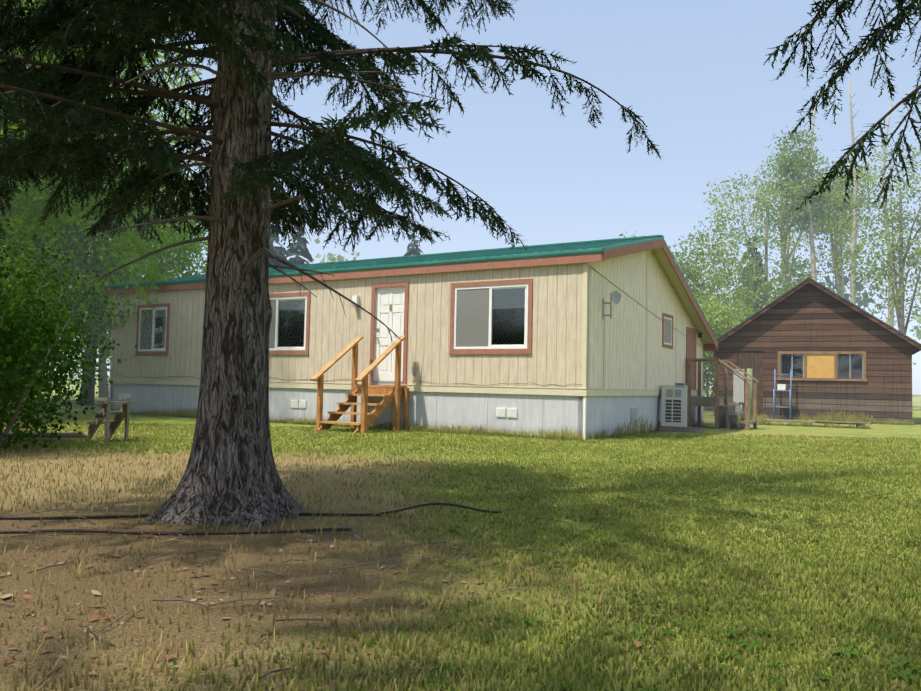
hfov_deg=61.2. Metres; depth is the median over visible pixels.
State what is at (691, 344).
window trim
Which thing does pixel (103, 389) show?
tree
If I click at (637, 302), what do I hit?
gable cable
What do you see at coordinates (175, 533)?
garden hose
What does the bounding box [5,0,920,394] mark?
sky
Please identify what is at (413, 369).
wall cable
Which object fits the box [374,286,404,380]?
front door
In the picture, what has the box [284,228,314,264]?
conifer tree
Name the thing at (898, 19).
fir tree trunk branches
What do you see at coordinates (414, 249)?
conifer tree
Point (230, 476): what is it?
fir tree trunk branches
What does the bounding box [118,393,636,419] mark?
skirting vents
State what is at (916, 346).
barn roof
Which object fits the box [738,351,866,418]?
barn door windows
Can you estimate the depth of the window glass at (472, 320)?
17.88 m
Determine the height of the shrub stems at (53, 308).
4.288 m
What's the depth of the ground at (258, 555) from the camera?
4.34 m
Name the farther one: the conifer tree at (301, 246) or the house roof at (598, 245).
the conifer tree at (301, 246)
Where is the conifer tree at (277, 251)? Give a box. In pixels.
[269,204,289,265]
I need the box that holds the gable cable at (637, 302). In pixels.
[589,265,701,387]
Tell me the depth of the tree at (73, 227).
25.24 m
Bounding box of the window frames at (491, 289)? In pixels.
[138,283,671,350]
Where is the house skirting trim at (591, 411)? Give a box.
[108,250,705,439]
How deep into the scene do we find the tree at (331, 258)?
101.91 m
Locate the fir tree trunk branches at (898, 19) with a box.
[763,0,920,210]
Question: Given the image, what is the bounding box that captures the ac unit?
[661,383,687,427]
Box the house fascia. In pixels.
[105,237,717,350]
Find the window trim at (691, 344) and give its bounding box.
[135,278,696,389]
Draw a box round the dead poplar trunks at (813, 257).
[806,79,898,327]
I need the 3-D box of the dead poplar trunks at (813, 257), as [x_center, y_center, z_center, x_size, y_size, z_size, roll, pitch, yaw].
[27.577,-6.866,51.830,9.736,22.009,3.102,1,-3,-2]
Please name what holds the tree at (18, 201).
on the ground at (258, 555)
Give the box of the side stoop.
[686,358,758,429]
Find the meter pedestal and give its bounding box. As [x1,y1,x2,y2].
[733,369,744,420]
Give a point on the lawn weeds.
(904, 673)
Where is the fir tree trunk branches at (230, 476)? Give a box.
[0,0,663,525]
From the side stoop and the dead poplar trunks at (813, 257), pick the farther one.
the dead poplar trunks at (813, 257)
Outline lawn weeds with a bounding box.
[157,437,920,690]
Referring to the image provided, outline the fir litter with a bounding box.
[0,504,647,690]
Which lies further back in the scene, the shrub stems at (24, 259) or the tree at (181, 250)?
the tree at (181, 250)
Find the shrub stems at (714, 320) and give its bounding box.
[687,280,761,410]
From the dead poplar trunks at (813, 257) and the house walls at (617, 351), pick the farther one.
the dead poplar trunks at (813, 257)
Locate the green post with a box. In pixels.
[747,368,752,419]
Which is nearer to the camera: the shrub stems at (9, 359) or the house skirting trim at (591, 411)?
the shrub stems at (9, 359)
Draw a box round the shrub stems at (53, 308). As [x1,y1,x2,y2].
[0,250,124,414]
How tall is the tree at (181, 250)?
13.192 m
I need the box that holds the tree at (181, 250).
[0,63,212,405]
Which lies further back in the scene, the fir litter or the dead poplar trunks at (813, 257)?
the dead poplar trunks at (813, 257)
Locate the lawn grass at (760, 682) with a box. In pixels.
[0,420,920,690]
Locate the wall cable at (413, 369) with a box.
[120,359,580,385]
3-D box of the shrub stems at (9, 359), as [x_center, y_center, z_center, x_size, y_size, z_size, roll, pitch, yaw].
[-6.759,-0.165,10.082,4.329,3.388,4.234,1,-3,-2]
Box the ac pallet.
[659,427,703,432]
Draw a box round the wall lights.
[351,295,702,336]
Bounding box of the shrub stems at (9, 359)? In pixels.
[0,243,137,451]
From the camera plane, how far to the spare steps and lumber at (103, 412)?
12.08 m
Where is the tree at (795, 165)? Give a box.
[745,125,846,295]
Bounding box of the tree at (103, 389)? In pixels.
[2,170,208,397]
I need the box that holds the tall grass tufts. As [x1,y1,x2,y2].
[110,406,914,440]
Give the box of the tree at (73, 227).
[0,23,213,405]
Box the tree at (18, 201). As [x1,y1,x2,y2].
[0,127,77,375]
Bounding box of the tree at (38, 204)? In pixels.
[0,0,198,335]
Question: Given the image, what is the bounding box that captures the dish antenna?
[602,291,621,319]
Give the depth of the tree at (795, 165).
51.88 m
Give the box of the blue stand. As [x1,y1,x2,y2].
[773,369,791,419]
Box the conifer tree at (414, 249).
[404,234,423,255]
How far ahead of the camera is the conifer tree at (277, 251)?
49.64 m
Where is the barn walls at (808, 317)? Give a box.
[714,283,911,423]
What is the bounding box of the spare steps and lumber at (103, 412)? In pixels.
[0,397,132,441]
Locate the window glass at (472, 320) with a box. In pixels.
[140,288,671,348]
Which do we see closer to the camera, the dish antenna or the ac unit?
the dish antenna
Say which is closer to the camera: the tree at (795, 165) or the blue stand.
the blue stand
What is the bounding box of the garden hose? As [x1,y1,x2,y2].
[0,503,500,534]
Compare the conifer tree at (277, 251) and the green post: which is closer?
the green post
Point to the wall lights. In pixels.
(355, 298)
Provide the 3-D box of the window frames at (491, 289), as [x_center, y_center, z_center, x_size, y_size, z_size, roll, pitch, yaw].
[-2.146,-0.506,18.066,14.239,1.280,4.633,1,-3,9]
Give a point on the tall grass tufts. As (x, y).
(579, 435)
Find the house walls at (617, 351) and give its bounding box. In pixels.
[112,250,703,389]
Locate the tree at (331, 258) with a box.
[307,238,359,263]
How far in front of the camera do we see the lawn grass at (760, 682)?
4.12 m
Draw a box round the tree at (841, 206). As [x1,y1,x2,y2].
[791,157,889,297]
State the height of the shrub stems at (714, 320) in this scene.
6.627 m
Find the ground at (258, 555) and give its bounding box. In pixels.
[0,377,920,690]
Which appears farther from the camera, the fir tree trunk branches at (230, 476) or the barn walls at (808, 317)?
the barn walls at (808, 317)
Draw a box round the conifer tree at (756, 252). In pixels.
[713,235,772,379]
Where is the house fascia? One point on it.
(613, 251)
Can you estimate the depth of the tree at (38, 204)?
20.33 m
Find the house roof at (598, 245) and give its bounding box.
[105,235,712,343]
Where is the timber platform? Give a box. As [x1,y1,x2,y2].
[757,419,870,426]
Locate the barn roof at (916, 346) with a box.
[705,277,920,354]
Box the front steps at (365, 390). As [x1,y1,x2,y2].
[310,336,408,432]
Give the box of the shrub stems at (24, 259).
[0,210,81,440]

